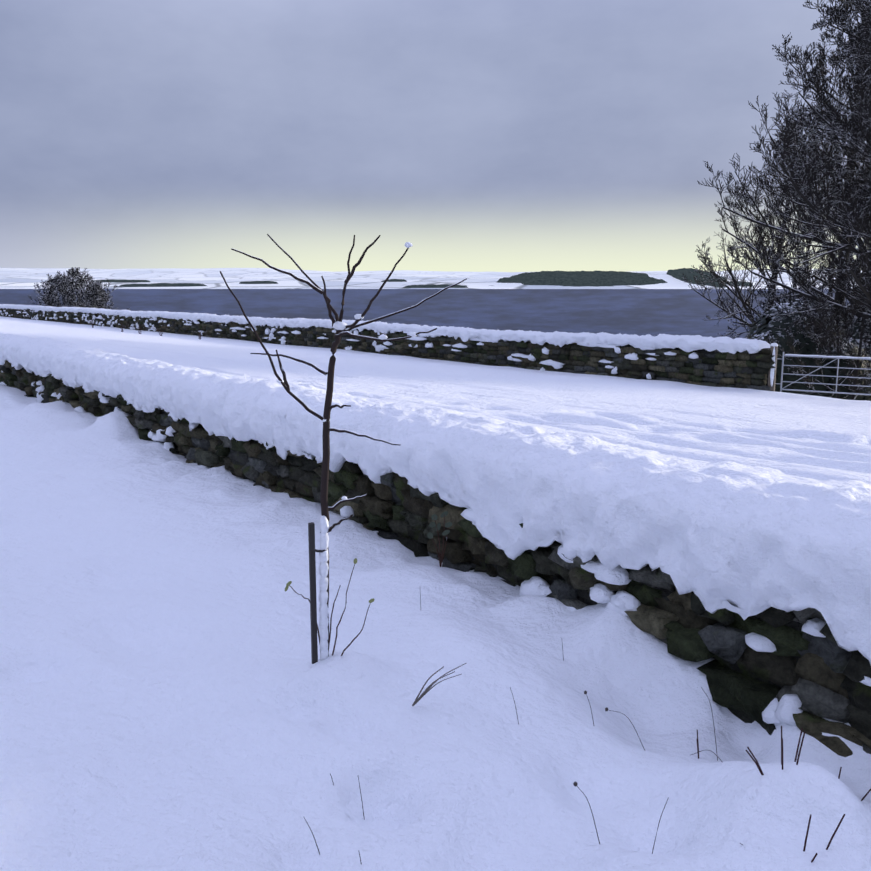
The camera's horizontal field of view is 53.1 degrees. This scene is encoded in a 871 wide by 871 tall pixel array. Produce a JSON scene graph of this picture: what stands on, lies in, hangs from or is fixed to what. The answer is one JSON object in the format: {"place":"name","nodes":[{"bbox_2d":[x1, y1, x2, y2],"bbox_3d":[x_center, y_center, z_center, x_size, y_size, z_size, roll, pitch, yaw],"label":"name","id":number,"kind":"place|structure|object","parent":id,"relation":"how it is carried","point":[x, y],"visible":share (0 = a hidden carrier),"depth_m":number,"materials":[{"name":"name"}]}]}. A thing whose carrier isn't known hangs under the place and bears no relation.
{"place":"outdoors","nodes":[
{"label":"outdoors","id":0,"kind":"place"},
{"bbox_2d":[0,289,850,338],"bbox_3d":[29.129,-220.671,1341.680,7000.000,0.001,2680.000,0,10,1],"label":"lake","id":1,"kind":"structure","parent":0,"point":[652,312],"depth_m":449.88,"materials":[{"name":"blue liquid"}]},
{"bbox_2d":[0,0,869,271],"label":"sky","id":2,"kind":"structure","parent":0,"point":[476,135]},
{"bbox_2d":[0,268,870,870],"bbox_3d":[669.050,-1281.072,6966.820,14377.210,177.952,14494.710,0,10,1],"label":"ground","id":3,"kind":"structure","parent":0,"point":[172,698],"depth_m":4.20,"materials":[{"name":"white snow"}]},
{"bbox_2d":[33,275,91,306],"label":"hawthorn","id":4,"kind":"object","parent":3,"relation":"on","point":[50,292],"visible":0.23,"depth_m":93.33,"materials":[{"name":"plant"}]},
{"bbox_2d":[27,267,117,307],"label":"hawthorn","id":5,"kind":"object","parent":3,"relation":"on","point":[73,273],"visible":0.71,"depth_m":90.75,"materials":[{"name":"plant"}]},
{"bbox_2d":[70,280,129,309],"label":"hawthorn","id":6,"kind":"object","parent":3,"relation":"on","point":[97,289],"visible":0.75,"depth_m":89.14,"materials":[{"name":"plant"}]},
{"bbox_2d":[92,279,149,282],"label":"wood","id":7,"kind":"object","parent":3,"relation":"on","point":[125,281],"visible":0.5,"depth_m":3254.15,"materials":[{"name":"black"}]},
{"bbox_2d":[118,283,206,286],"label":"wood","id":8,"kind":"object","parent":3,"relation":"on","point":[163,285],"visible":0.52,"depth_m":2677.86,"materials":[{"name":"black"}]},
{"bbox_2d":[239,281,277,283],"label":"wood","id":9,"kind":"object","parent":3,"relation":"on","point":[261,282],"visible":0.62,"depth_m":2856.65,"materials":[{"name":"black"}]},
{"bbox_2d":[308,522,317,663],"bbox_3d":[-0.552,0.946,3.968,0.024,1.129,0.024,-4,11,-21],"label":"stake","id":10,"kind":"object","parent":3,"relation":"on","point":[312,579],"visible":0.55,"depth_m":3.92,"materials":[{"name":"grey wood"}]},
{"bbox_2d":[289,564,370,655],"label":"sapling shoots","id":11,"kind":"object","parent":3,"relation":"on","point":[339,621],"visible":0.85,"depth_m":3.98,"materials":[{"name":"brown plant"}]},
{"bbox_2d":[220,234,466,655],"bbox_3d":[-0.366,0.123,3.842,1.004,1.992,0.406,0,10,1],"label":"sapling","id":12,"kind":"object","parent":3,"relation":"on","point":[327,429],"depth_m":3.77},
{"bbox_2d":[276,242,416,659],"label":"snow","id":13,"kind":"structure","parent":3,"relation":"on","point":[323,569],"depth_m":3.90,"materials":[{"name":"white snow"}]},
{"bbox_2d":[0,308,777,390],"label":"wall","id":14,"kind":"structure","parent":3,"relation":"on","point":[737,369],"depth_m":32.20,"materials":[{"name":"stone"}]},
{"bbox_2d":[0,307,698,378],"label":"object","id":15,"kind":"object","parent":14,"relation":"on","point":[558,365],"depth_m":38.76,"materials":[{"name":"white"}]},
{"bbox_2d":[0,304,769,353],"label":"snow cap","id":16,"kind":"object","parent":14,"relation":"on","point":[687,343],"visible":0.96,"depth_m":33.52,"materials":[{"name":"white snow"}]},
{"bbox_2d":[381,279,406,281],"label":"wood","id":17,"kind":"object","parent":3,"relation":"on","point":[396,280],"visible":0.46,"depth_m":2988.79,"materials":[{"name":"black"}]},
{"bbox_2d":[0,361,870,756],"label":"wall","id":18,"kind":"structure","parent":3,"relation":"on","point":[820,677],"depth_m":4.94,"materials":[{"name":"stone"}]},
{"bbox_2d":[0,332,870,664],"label":"wall snow cap","id":19,"kind":"object","parent":18,"relation":"on","point":[742,540],"visible":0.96,"depth_m":5.09,"materials":[{"name":"white snow"}]},
{"bbox_2d":[0,370,870,725],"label":"snow","id":20,"kind":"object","parent":18,"relation":"on","point":[784,708],"depth_m":4.78,"materials":[{"name":"white snow"}]},
{"bbox_2d":[403,284,467,287],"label":"woodland","id":21,"kind":"object","parent":3,"relation":"on","point":[434,286],"visible":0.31,"depth_m":2498.61,"materials":[{"name":"black"}]},
{"bbox_2d":[412,663,465,705],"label":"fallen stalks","id":22,"kind":"object","parent":3,"relation":"on","point":[427,689],"visible":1,"depth_m":3.76,"materials":[{"name":"brown plant"}]},
{"bbox_2d":[432,514,447,566],"bbox_3d":[0.026,0.711,5.863,0.126,0.371,0.008,0,10,1],"label":"wall sprig","id":23,"kind":"object","parent":3,"relation":"on","point":[440,560],"depth_m":5.87,"materials":[{"name":"plant"}]},
{"bbox_2d":[427,511,451,538],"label":"leaves","id":24,"kind":"object","parent":23,"relation":"attached to","point":[433,524],"visible":0.98,"depth_m":5.85,"materials":[{"name":"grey plant"}]},
{"bbox_2d":[304,594,742,863],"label":"dead stems","id":25,"kind":"object","parent":3,"relation":"on","point":[577,786],"visible":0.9,"depth_m":3.17,"materials":[{"name":"brown plant"}]},
{"bbox_2d":[573,690,607,786],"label":"seed heads","id":26,"kind":"object","parent":25,"relation":"on","point":[576,783],"visible":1,"depth_m":3.74,"materials":[{"name":"brown plant"}]},
{"bbox_2d":[497,271,667,286],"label":"plantation","id":27,"kind":"object","parent":3,"relation":"on","point":[586,278],"visible":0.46,"depth_m":2610.84,"materials":[{"name":"green plant"}]},
{"bbox_2d":[666,268,731,287],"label":"plantation","id":28,"kind":"object","parent":3,"relation":"on","point":[677,273],"visible":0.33,"depth_m":2650.78,"materials":[{"name":"green plant"}]},
{"bbox_2d":[733,281,753,286],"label":"wood","id":29,"kind":"object","parent":3,"relation":"on","point":[747,284],"visible":0.31,"depth_m":2513.12,"materials":[{"name":"black"}]},
{"bbox_2d":[682,112,859,326],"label":"tree","id":30,"kind":"object","parent":3,"relation":"on","point":[710,271],"visible":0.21,"depth_m":45.31,"materials":[{"name":"plant"}]},
{"bbox_2d":[768,346,777,390],"bbox_3d":[9.500,-1.570,24.593,0.170,1.900,0.170,6,12,32],"label":"gate hinge post","id":31,"kind":"object","parent":3,"relation":"on","point":[772,388],"visible":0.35,"depth_m":24.50,"materials":[{"name":"grey wood"}]},
{"bbox_2d":[696,726,870,861],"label":"cut stems","id":32,"kind":"object","parent":3,"relation":"on","point":[761,772],"visible":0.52,"depth_m":3.05,"materials":[{"name":"brown plant"}]},
{"bbox_2d":[697,0,870,337],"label":"tree","id":33,"kind":"object","parent":3,"relation":"on","point":[859,44],"visible":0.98,"depth_m":30.10,"materials":[{"name":"brown plant"}]},
{"bbox_2d":[714,0,870,338],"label":"tree","id":34,"kind":"object","parent":3,"relation":"on","point":[822,57],"visible":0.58,"depth_m":37.04,"materials":[{"name":"brown plant"}]},
{"bbox_2d":[744,299,870,400],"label":"evergreen thicket","id":35,"kind":"object","parent":3,"relation":"on","point":[761,330],"visible":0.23,"depth_m":33.62,"materials":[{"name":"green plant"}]},
{"bbox_2d":[748,88,870,320],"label":"tree","id":36,"kind":"object","parent":3,"relation":"on","point":[820,262],"visible":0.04,"depth_m":43.11,"materials":[{"name":"black plant"}]},
{"bbox_2d":[757,288,870,398],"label":"shrub","id":37,"kind":"object","parent":3,"relation":"on","point":[833,314],"visible":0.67,"depth_m":31.05,"materials":[{"name":"brown plant"}]},
{"bbox_2d":[775,352,870,394],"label":"field gate","id":38,"kind":"structure","parent":3,"relation":"on","point":[782,373],"depth_m":23.85,"materials":[{"name":"grey metal"}]},
{"bbox_2d":[785,354,870,357],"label":"snow","id":39,"kind":"structure","parent":38,"relation":"on","point":[827,356],"depth_m":23.70,"materials":[{"name":"white snow"}]},
{"bbox_2d":[798,257,870,399],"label":"shrub","id":40,"kind":"object","parent":3,"relation":"on","point":[853,397],"visible":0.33,"depth_m":31.25,"materials":[{"name":"black plant"}]},
{"bbox_2d":[813,34,870,332],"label":"tree","id":41,"kind":"object","parent":3,"relation":"on","point":[847,184],"visible":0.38,"depth_m":32.03,"materials":[{"name":"black plant"}]},
{"bbox_2d":[862,294,870,392],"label":"shrub","id":42,"kind":"object","parent":3,"relation":"on","point":[868,319],"visible":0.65,"depth_m":29.45,"materials":[{"name":"black plant"}]},
{"bbox_2d":[770,343,777,385],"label":"snow","id":43,"kind":"structure","parent":0,"point":[772,369],"depth_m":24.43,"materials":[{"name":"white snow"}]}
]}

